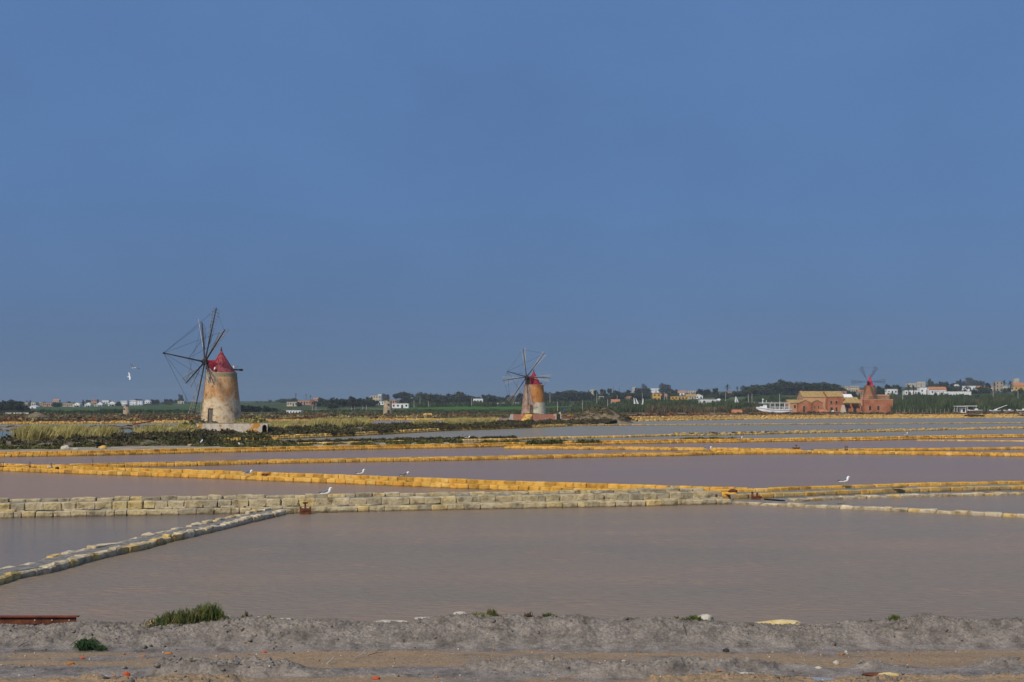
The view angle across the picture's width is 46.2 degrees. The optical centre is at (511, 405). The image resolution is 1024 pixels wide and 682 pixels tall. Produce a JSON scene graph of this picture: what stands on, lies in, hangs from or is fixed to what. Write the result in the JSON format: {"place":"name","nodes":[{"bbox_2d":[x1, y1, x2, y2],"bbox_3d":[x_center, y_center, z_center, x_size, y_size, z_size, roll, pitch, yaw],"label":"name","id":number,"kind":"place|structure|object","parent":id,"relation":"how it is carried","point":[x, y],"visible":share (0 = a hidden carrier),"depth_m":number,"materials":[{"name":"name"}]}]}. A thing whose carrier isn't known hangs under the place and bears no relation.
{"place":"outdoors","nodes":[
{"label":"outdoors","id":0,"kind":"place"},
{"bbox_2d":[0,514,278,580],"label":"salt pan water","id":1,"kind":"structure","parent":0,"point":[24,540],"depth_m":39.91,"materials":[{"name":"liquid"}]},
{"bbox_2d":[0,442,453,451],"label":"earth bank","id":2,"kind":"structure","parent":0,"point":[121,448],"depth_m":110.33,"materials":[{"name":"soil"}]},
{"bbox_2d":[0,438,464,449],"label":"green shrubs","id":3,"kind":"object","parent":2,"relation":"on","point":[14,447],"visible":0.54,"depth_m":117.18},
{"bbox_2d":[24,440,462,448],"bbox_3d":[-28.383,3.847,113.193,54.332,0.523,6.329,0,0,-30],"label":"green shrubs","id":4,"kind":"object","parent":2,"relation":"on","point":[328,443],"visible":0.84,"depth_m":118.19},
{"bbox_2d":[0,420,504,429],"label":"salt pan water","id":5,"kind":"structure","parent":0,"point":[175,424],"depth_m":261.15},
{"bbox_2d":[509,412,560,421],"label":"mill platform","id":6,"kind":"structure","parent":5,"relation":"in","point":[536,417],"depth_m":289.00,"materials":[{"name":"stone"}]},
{"bbox_2d":[503,347,551,413],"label":"windmill","id":7,"kind":"object","parent":6,"relation":"on","point":[533,398],"visible":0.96,"depth_m":290.75,"materials":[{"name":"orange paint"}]},
{"bbox_2d":[5,420,607,446],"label":"earth bank","id":8,"kind":"structure","parent":0,"point":[9,442],"depth_m":122.78,"materials":[{"name":"soil"}]},
{"bbox_2d":[4,422,97,439],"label":"dry grass","id":9,"kind":"structure","parent":8,"relation":"on","point":[29,432],"depth_m":124.64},
{"bbox_2d":[88,422,122,436],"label":"dry grass","id":10,"kind":"structure","parent":8,"relation":"on","point":[105,430],"depth_m":130.56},
{"bbox_2d":[132,422,203,434],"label":"dry grass","id":11,"kind":"structure","parent":8,"relation":"on","point":[161,428],"depth_m":147.38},
{"bbox_2d":[196,422,266,432],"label":"mill platform","id":12,"kind":"structure","parent":8,"relation":"on","point":[255,427],"depth_m":157.94,"materials":[{"name":"paint"}]},
{"bbox_2d":[187,418,207,425],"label":"bush","id":13,"kind":"object","parent":12,"relation":"on","point":[194,421],"visible":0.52,"depth_m":158.38,"materials":[{"name":"green plant"}]},
{"bbox_2d":[163,307,242,422],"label":"windmill","id":14,"kind":"object","parent":12,"relation":"on","point":[221,402],"visible":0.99,"depth_m":160.21,"materials":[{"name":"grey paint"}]},
{"bbox_2d":[234,416,268,422],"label":"bush","id":15,"kind":"object","parent":12,"relation":"on","point":[258,419],"visible":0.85,"depth_m":160.35,"materials":[{"name":"green plant"}]},
{"bbox_2d":[226,437,277,440],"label":"block wall","id":16,"kind":"structure","parent":8,"relation":"on","point":[237,438],"depth_m":142.76,"materials":[{"name":"stone"}]},
{"bbox_2d":[212,434,271,438],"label":"dark shrubs","id":17,"kind":"object","parent":16,"relation":"on","point":[255,436],"visible":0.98,"depth_m":142.61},
{"bbox_2d":[267,419,315,428],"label":"dry grass","id":18,"kind":"structure","parent":8,"relation":"on","point":[281,423],"depth_m":190.47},
{"bbox_2d":[0,420,584,447],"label":"green shrubs","id":19,"kind":"object","parent":8,"relation":"on","point":[88,443],"visible":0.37,"depth_m":131.40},
{"bbox_2d":[0,418,617,446],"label":"dark shrubs","id":20,"kind":"object","parent":8,"relation":"on","point":[168,434],"visible":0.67,"depth_m":152.23,"materials":[{"name":"plant"}]},
{"bbox_2d":[309,416,377,426],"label":"dry grass","id":21,"kind":"structure","parent":8,"relation":"on","point":[362,421],"depth_m":197.34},
{"bbox_2d":[267,424,567,438],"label":"block wall","id":22,"kind":"structure","parent":8,"relation":"on","point":[296,436],"depth_m":176.80,"materials":[{"name":"stone"}]},
{"bbox_2d":[327,423,531,435],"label":"dark shrubs","id":23,"kind":"object","parent":22,"relation":"on","point":[336,432],"visible":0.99,"depth_m":197.60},
{"bbox_2d":[440,416,499,424],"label":"dry grass","id":24,"kind":"structure","parent":8,"relation":"on","point":[459,419],"depth_m":225.91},
{"bbox_2d":[525,439,601,444],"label":"green shrubs","id":25,"kind":"object","parent":8,"relation":"on","point":[551,442],"visible":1,"depth_m":123.09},
{"bbox_2d":[575,407,633,422],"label":"earth heap","id":26,"kind":"object","parent":8,"relation":"on","point":[611,416],"visible":0.42,"depth_m":281.09,"materials":[{"name":"soil"}]},
{"bbox_2d":[575,406,613,417],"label":"grey shrubs","id":27,"kind":"object","parent":26,"relation":"on","point":[594,409],"visible":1,"depth_m":282.59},
{"bbox_2d":[571,407,631,421],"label":"dark shrubs","id":28,"kind":"object","parent":26,"relation":"on","point":[626,419],"visible":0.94,"depth_m":281.62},
{"bbox_2d":[474,436,737,442],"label":"green shrubs","id":29,"kind":"object","parent":8,"relation":"on","point":[509,440],"visible":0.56,"depth_m":126.93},
{"bbox_2d":[0,471,729,517],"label":"salt pan water","id":30,"kind":"structure","parent":0,"point":[22,485],"depth_m":61.24,"materials":[{"name":"liquid"}]},
{"bbox_2d":[0,504,1023,624],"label":"salt pan water","id":31,"kind":"structure","parent":0,"point":[745,563],"depth_m":30.86,"materials":[{"name":"liquid"}]},
{"bbox_2d":[0,612,1023,681],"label":"mud bank","id":32,"kind":"structure","parent":0,"point":[592,642],"depth_m":18.57,"materials":[{"name":"soil"}]},
{"bbox_2d":[0,615,79,623],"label":"steel beam","id":33,"kind":"structure","parent":32,"relation":"on","point":[28,619],"depth_m":19.61,"materials":[{"name":"metal"}]},
{"bbox_2d":[68,637,101,650],"bbox_3d":[-6.617,3.714,18.579,0.540,0.196,0.512,0,0,-36],"label":"grass tuft","id":34,"kind":"object","parent":32,"relation":"on","point":[84,644],"visible":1,"depth_m":18.53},
{"bbox_2d":[130,606,231,628],"bbox_3d":[-5.032,3.437,19.485,2.300,0.345,0.457,0,0,-6],"label":"glasswort plant","id":35,"kind":"object","parent":32,"relation":"on","point":[184,616],"visible":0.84,"depth_m":19.43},
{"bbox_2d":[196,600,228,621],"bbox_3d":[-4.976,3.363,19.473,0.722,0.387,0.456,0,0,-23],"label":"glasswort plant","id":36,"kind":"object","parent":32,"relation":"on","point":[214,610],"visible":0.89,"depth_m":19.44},
{"bbox_2d":[14,641,974,681],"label":"brick crumbs","id":37,"kind":"object","parent":32,"relation":"on","point":[123,653],"visible":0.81,"depth_m":18.10,"materials":[{"name":"brick"}]},
{"bbox_2d":[0,641,994,681],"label":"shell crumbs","id":38,"kind":"object","parent":32,"relation":"on","point":[450,665],"visible":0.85,"depth_m":17.89,"materials":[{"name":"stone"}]},
{"bbox_2d":[9,612,1023,681],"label":"mud clods","id":39,"kind":"object","parent":32,"relation":"on","point":[157,665],"visible":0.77,"depth_m":17.28,"materials":[{"name":"soil"}]},
{"bbox_2d":[756,619,800,624],"bbox_3d":[4.376,3.574,19.700,0.757,0.112,0.276,0,0,0],"label":"stone","id":40,"kind":"object","parent":32,"relation":"on","point":[785,621],"visible":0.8,"depth_m":19.63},
{"bbox_2d":[0,437,1023,467],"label":"salt pan water","id":41,"kind":"structure","parent":0,"point":[499,451],"depth_m":108.86,"materials":[{"name":"liquid"}]},
{"bbox_2d":[503,445,801,450],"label":"block wall","id":42,"kind":"structure","parent":41,"relation":"in","point":[634,448],"depth_m":112.19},
{"bbox_2d":[814,447,1023,450],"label":"block wall","id":43,"kind":"structure","parent":41,"relation":"in","point":[933,449],"depth_m":110.57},
{"bbox_2d":[916,440,1023,441],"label":"block wall","id":44,"kind":"structure","parent":41,"relation":"in","point":[970,440],"depth_m":140.42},
{"bbox_2d":[0,0,1023,401],"label":"sky","id":45,"kind":"structure","parent":0,"point":[371,197],"materials":[{"name":"blue"}]},
{"bbox_2d":[1,387,1023,421],"bbox_3d":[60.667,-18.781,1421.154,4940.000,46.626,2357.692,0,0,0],"label":"terrain","id":46,"kind":"structure","parent":0,"point":[277,405],"depth_m":840.82,"materials":[{"name":"plant"}]},
{"bbox_2d":[6,399,25,410],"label":"tree","id":47,"kind":"object","parent":46,"relation":"on","point":[17,405],"visible":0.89,"depth_m":593.47,"materials":[{"name":"green plant"}]},
{"bbox_2d":[26,412,49,417],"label":"earth heap","id":48,"kind":"object","parent":46,"relation":"on","point":[36,414],"visible":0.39,"depth_m":343.16,"materials":[{"name":"soil"}]},
{"bbox_2d":[0,408,196,413],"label":"undergrowth","id":49,"kind":"object","parent":46,"relation":"on","point":[103,410],"visible":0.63,"depth_m":535.80,"materials":[{"name":"green plant"}]},
{"bbox_2d":[0,416,479,421],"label":"dark shrubs","id":50,"kind":"object","parent":46,"relation":"on","point":[171,420],"visible":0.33,"depth_m":294.46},
{"bbox_2d":[0,417,497,421],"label":"reddish plants","id":51,"kind":"object","parent":46,"relation":"on","point":[5,420],"visible":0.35,"depth_m":286.02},
{"bbox_2d":[1,413,622,421],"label":"dry grass","id":52,"kind":"structure","parent":46,"relation":"on","point":[343,416],"depth_m":356.11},
{"bbox_2d":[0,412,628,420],"bbox_3d":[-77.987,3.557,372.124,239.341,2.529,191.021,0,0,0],"label":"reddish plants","id":53,"kind":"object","parent":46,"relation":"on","point":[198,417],"visible":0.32,"depth_m":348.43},
{"bbox_2d":[2,411,628,416],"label":"green shrubs","id":54,"kind":"object","parent":46,"relation":"on","point":[149,413],"visible":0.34,"depth_m":450.98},
{"bbox_2d":[0,411,631,420],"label":"dark shrubs","id":55,"kind":"object","parent":46,"relation":"on","point":[262,416],"visible":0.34,"depth_m":386.73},
{"bbox_2d":[272,408,382,412],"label":"undergrowth","id":56,"kind":"object","parent":46,"relation":"on","point":[341,410],"visible":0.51,"depth_m":562.65,"materials":[{"name":"green plant"}]},
{"bbox_2d":[312,397,379,406],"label":"woodland","id":57,"kind":"object","parent":46,"relation":"on","point":[370,402],"visible":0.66,"depth_m":825.64,"materials":[{"name":"green plant"}]},
{"bbox_2d":[347,396,360,407],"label":"tree","id":58,"kind":"object","parent":46,"relation":"on","point":[354,403],"visible":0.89,"depth_m":780.62,"materials":[{"name":"green plant"}]},
{"bbox_2d":[383,394,392,413],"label":"ruined mill","id":59,"kind":"object","parent":46,"relation":"on","point":[387,408],"visible":0.73,"depth_m":428.79,"materials":[{"name":"stone"}]},
{"bbox_2d":[392,403,409,407],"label":"house","id":60,"kind":"structure","parent":46,"relation":"on","point":[400,405],"depth_m":739.75,"materials":[{"name":"white paint"}]},
{"bbox_2d":[392,391,413,399],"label":"tree","id":61,"kind":"object","parent":46,"relation":"on","point":[399,395],"visible":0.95,"depth_m":1099.52,"materials":[{"name":"green plant"}]},
{"bbox_2d":[382,408,521,412],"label":"undergrowth","id":62,"kind":"object","parent":46,"relation":"on","point":[456,410],"visible":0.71,"depth_m":551.83,"materials":[{"name":"green plant"}]},
{"bbox_2d":[399,395,522,402],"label":"woodland","id":63,"kind":"object","parent":46,"relation":"on","point":[440,398],"visible":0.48,"depth_m":973.84,"materials":[{"name":"green plant"}]},
{"bbox_2d":[410,399,571,407],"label":"undergrowth","id":64,"kind":"object","parent":46,"relation":"on","point":[479,404],"visible":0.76,"depth_m":767.27,"materials":[{"name":"green plant"}]},
{"bbox_2d":[486,394,497,402],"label":"tree","id":65,"kind":"object","parent":46,"relation":"on","point":[492,398],"visible":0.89,"depth_m":972.98,"materials":[{"name":"green plant"}]},
{"bbox_2d":[546,406,613,411],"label":"undergrowth","id":66,"kind":"object","parent":46,"relation":"on","point":[571,409],"visible":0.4,"depth_m":556.19,"materials":[{"name":"green plant"}]},
{"bbox_2d":[578,390,591,400],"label":"tree","id":67,"kind":"object","parent":46,"relation":"on","point":[584,395],"visible":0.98,"depth_m":1012.64,"materials":[{"name":"green plant"}]},
{"bbox_2d":[544,392,638,401],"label":"woodland","id":68,"kind":"object","parent":46,"relation":"on","point":[571,396],"visible":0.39,"depth_m":1026.48,"materials":[{"name":"green plant"}]},
{"bbox_2d":[572,398,704,406],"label":"undergrowth","id":69,"kind":"object","parent":46,"relation":"on","point":[599,402],"visible":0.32,"depth_m":717.05,"materials":[{"name":"green plant"}]},
{"bbox_2d":[658,383,670,393],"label":"tree","id":70,"kind":"object","parent":46,"relation":"on","point":[665,388],"visible":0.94,"depth_m":1546.19,"materials":[{"name":"green plant"}]},
{"bbox_2d":[608,398,760,412],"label":"reeds","id":71,"kind":"object","parent":46,"relation":"on","point":[625,406],"visible":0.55,"depth_m":545.93,"materials":[{"name":"green plant"}]},
{"bbox_2d":[639,386,766,398],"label":"woodland","id":72,"kind":"object","parent":46,"relation":"on","point":[755,391],"visible":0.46,"depth_m":994.50,"materials":[{"name":"green plant"}]},
{"bbox_2d":[756,399,791,412],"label":"passenger boat","id":73,"kind":"object","parent":46,"relation":"on","point":[763,408],"visible":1,"depth_m":495.33,"materials":[{"name":"white paint"}]},
{"bbox_2d":[756,401,783,408],"bbox_3d":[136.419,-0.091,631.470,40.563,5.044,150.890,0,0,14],"label":"cabin","id":74,"kind":"object","parent":73,"relation":"attached to","point":[773,404],"visible":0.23,"depth_m":577.85,"materials":[{"name":"white paint"}]},
{"bbox_2d":[784,400,797,411],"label":"mill building","id":75,"kind":"structure","parent":46,"relation":"on","point":[792,404],"depth_m":511.00,"materials":[{"name":"brick"}]},
{"bbox_2d":[747,382,847,394],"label":"woodland","id":76,"kind":"object","parent":46,"relation":"on","point":[776,388],"visible":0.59,"depth_m":1023.85,"materials":[{"name":"green plant"}]},
{"bbox_2d":[797,400,811,411],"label":"mill building","id":77,"kind":"structure","parent":46,"relation":"on","point":[804,405],"depth_m":508.00,"materials":[{"name":"brick"}]},
{"bbox_2d":[796,391,824,408],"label":"mill building","id":78,"kind":"structure","parent":46,"relation":"on","point":[809,396],"depth_m":515.11,"materials":[{"name":"paint"}]},
{"bbox_2d":[810,400,822,411],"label":"mill building","id":79,"kind":"structure","parent":46,"relation":"on","point":[817,405],"depth_m":508.50,"materials":[{"name":"brick"}]},
{"bbox_2d":[740,393,896,402],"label":"undergrowth","id":80,"kind":"object","parent":46,"relation":"on","point":[772,398],"visible":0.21,"depth_m":724.78,"materials":[{"name":"green plant"}]},
{"bbox_2d":[621,410,1022,415],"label":"dark shrubs","id":81,"kind":"object","parent":46,"relation":"on","point":[757,413],"visible":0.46,"depth_m":453.72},
{"bbox_2d":[625,414,1023,420],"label":"stone embankment","id":82,"kind":"structure","parent":46,"relation":"on","point":[699,417],"depth_m":370.48,"materials":[{"name":"stone"}]},
{"bbox_2d":[624,413,1011,416],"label":"dark shrubs","id":83,"kind":"object","parent":82,"relation":"on","point":[780,414],"visible":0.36,"depth_m":370.50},
{"bbox_2d":[626,411,1023,416],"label":"reddish plants","id":84,"kind":"object","parent":46,"relation":"on","point":[724,413],"visible":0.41,"depth_m":460.68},
{"bbox_2d":[823,391,843,411],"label":"mill building","id":85,"kind":"structure","parent":46,"relation":"on","point":[834,400],"depth_m":510.50,"materials":[{"name":"red paint"}]},
{"bbox_2d":[843,397,859,411],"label":"mill building","id":86,"kind":"structure","parent":46,"relation":"on","point":[851,401],"depth_m":510.00,"materials":[{"name":"beige paint"}]},
{"bbox_2d":[862,399,892,412],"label":"mill building","id":87,"kind":"structure","parent":46,"relation":"on","point":[876,405],"depth_m":508.00,"materials":[{"name":"brick"}]},
{"bbox_2d":[851,366,883,398],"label":"windmill","id":88,"kind":"object","parent":87,"relation":"on","point":[869,389],"visible":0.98,"depth_m":514.03,"materials":[{"name":"brown paint"}]},
{"bbox_2d":[927,387,946,394],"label":"house","id":89,"kind":"structure","parent":46,"relation":"on","point":[930,390],"depth_m":920.28,"materials":[{"name":"white paint"}]},
{"bbox_2d":[876,385,1017,393],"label":"woodland","id":90,"kind":"object","parent":46,"relation":"on","point":[982,389],"visible":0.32,"depth_m":966.88,"materials":[{"name":"green plant"}]},
{"bbox_2d":[934,391,970,394],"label":"building","id":91,"kind":"structure","parent":46,"relation":"on","point":[958,392],"depth_m":875.41,"materials":[{"name":"white paint"}]},
{"bbox_2d":[887,392,1023,399],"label":"undergrowth","id":92,"kind":"object","parent":46,"relation":"on","point":[1006,395],"visible":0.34,"depth_m":808.89,"materials":[{"name":"green plant"}]},
{"bbox_2d":[890,394,1023,412],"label":"reeds","id":93,"kind":"object","parent":46,"relation":"on","point":[928,403],"visible":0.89,"depth_m":511.19,"materials":[{"name":"green plant"}]},
{"bbox_2d":[9,454,1023,491],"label":"salt pan water","id":94,"kind":"structure","parent":0,"point":[753,471],"depth_m":78.38,"materials":[{"name":"liquid"}]},
{"bbox_2d":[261,423,1023,440],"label":"salt pan water","id":95,"kind":"structure","parent":0,"point":[596,430],"depth_m":207.41,"materials":[{"name":"liquid"}]},
{"bbox_2d":[373,429,1023,449],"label":"salt pan water","id":96,"kind":"structure","parent":0,"point":[928,433],"depth_m":172.02,"materials":[{"name":"liquid"}]},
{"bbox_2d":[606,418,1023,423],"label":"salt pan water","id":97,"kind":"structure","parent":0,"point":[869,420],"depth_m":309.21,"materials":[{"name":"liquid"}]},
{"bbox_2d":[731,490,1023,517],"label":"salt pan water","id":98,"kind":"structure","parent":0,"point":[1003,504],"depth_m":51.80,"materials":[{"name":"liquid"}]},
{"bbox_2d":[742,500,883,506],"bbox_3d":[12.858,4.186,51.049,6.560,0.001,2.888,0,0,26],"label":"low wall","id":99,"kind":"structure","parent":98,"relation":"on","point":[822,503],"depth_m":51.63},
{"bbox_2d":[932,450,1023,456],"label":"salt pan water","id":100,"kind":"structure","parent":0,"point":[1011,451],"depth_m":108.86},
{"label":"ground","id":101,"kind":"structure","parent":0,"visible":0},
{"bbox_2d":[0,508,285,584],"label":"stone bank","id":102,"kind":"structure","parent":101,"relation":"on","point":[52,563],"depth_m":34.45,"materials":[{"name":"stone"}]},
{"bbox_2d":[0,418,498,423],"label":"stone edge","id":103,"kind":"object","parent":101,"relation":"on","point":[170,421],"visible":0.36,"depth_m":279.93,"materials":[{"name":"stone"}]},
{"bbox_2d":[0,487,730,517],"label":"block wall","id":104,"kind":"structure","parent":101,"relation":"on","point":[224,504],"depth_m":48.14,"materials":[{"name":"stone"}]},
{"bbox_2d":[300,502,310,513],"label":"sluice gate","id":105,"kind":"structure","parent":104,"relation":"attached to","point":[304,510],"depth_m":46.15,"materials":[{"name":"metal"}]},
{"bbox_2d":[0,463,746,499],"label":"block wall","id":106,"kind":"structure","parent":101,"relation":"on","point":[458,483],"depth_m":65.00,"materials":[{"name":"stone"}]},
{"bbox_2d":[187,434,674,445],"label":"block wall","id":107,"kind":"structure","parent":101,"relation":"on","point":[569,437],"depth_m":150.28,"materials":[{"name":"stone"}]},
{"bbox_2d":[183,435,516,444],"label":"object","id":108,"kind":"object","parent":107,"relation":"on","point":[360,439],"visible":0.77,"depth_m":132.29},
{"bbox_2d":[0,434,1023,456],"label":"block wall","id":109,"kind":"structure","parent":101,"relation":"on","point":[208,450],"depth_m":116.51,"materials":[{"name":"stone"}]},
{"bbox_2d":[1,450,1023,467],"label":"block wall","id":110,"kind":"structure","parent":101,"relation":"on","point":[291,461],"depth_m":92.86,"materials":[{"name":"stone"}]},
{"bbox_2d":[573,422,1023,425],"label":"dike","id":111,"kind":"structure","parent":101,"relation":"on","point":[801,423],"depth_m":259.92,"materials":[{"name":"stone"}]},
{"bbox_2d":[670,426,1023,435],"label":"rubble dike","id":112,"kind":"structure","parent":101,"relation":"on","point":[830,431],"depth_m":183.76,"materials":[{"name":"stone"}]},
{"bbox_2d":[716,481,1023,501],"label":"block wall","id":113,"kind":"structure","parent":101,"relation":"on","point":[780,492],"depth_m":57.60,"materials":[{"name":"stone"}]},
{"bbox_2d":[731,501,1023,517],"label":"stone edging","id":114,"kind":"object","parent":101,"relation":"on","point":[907,509],"visible":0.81,"depth_m":47.75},
{"bbox_2d":[764,490,1023,501],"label":"stone edging","id":115,"kind":"object","parent":101,"relation":"on","point":[883,495],"visible":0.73,"depth_m":54.91,"materials":[{"name":"stone"}]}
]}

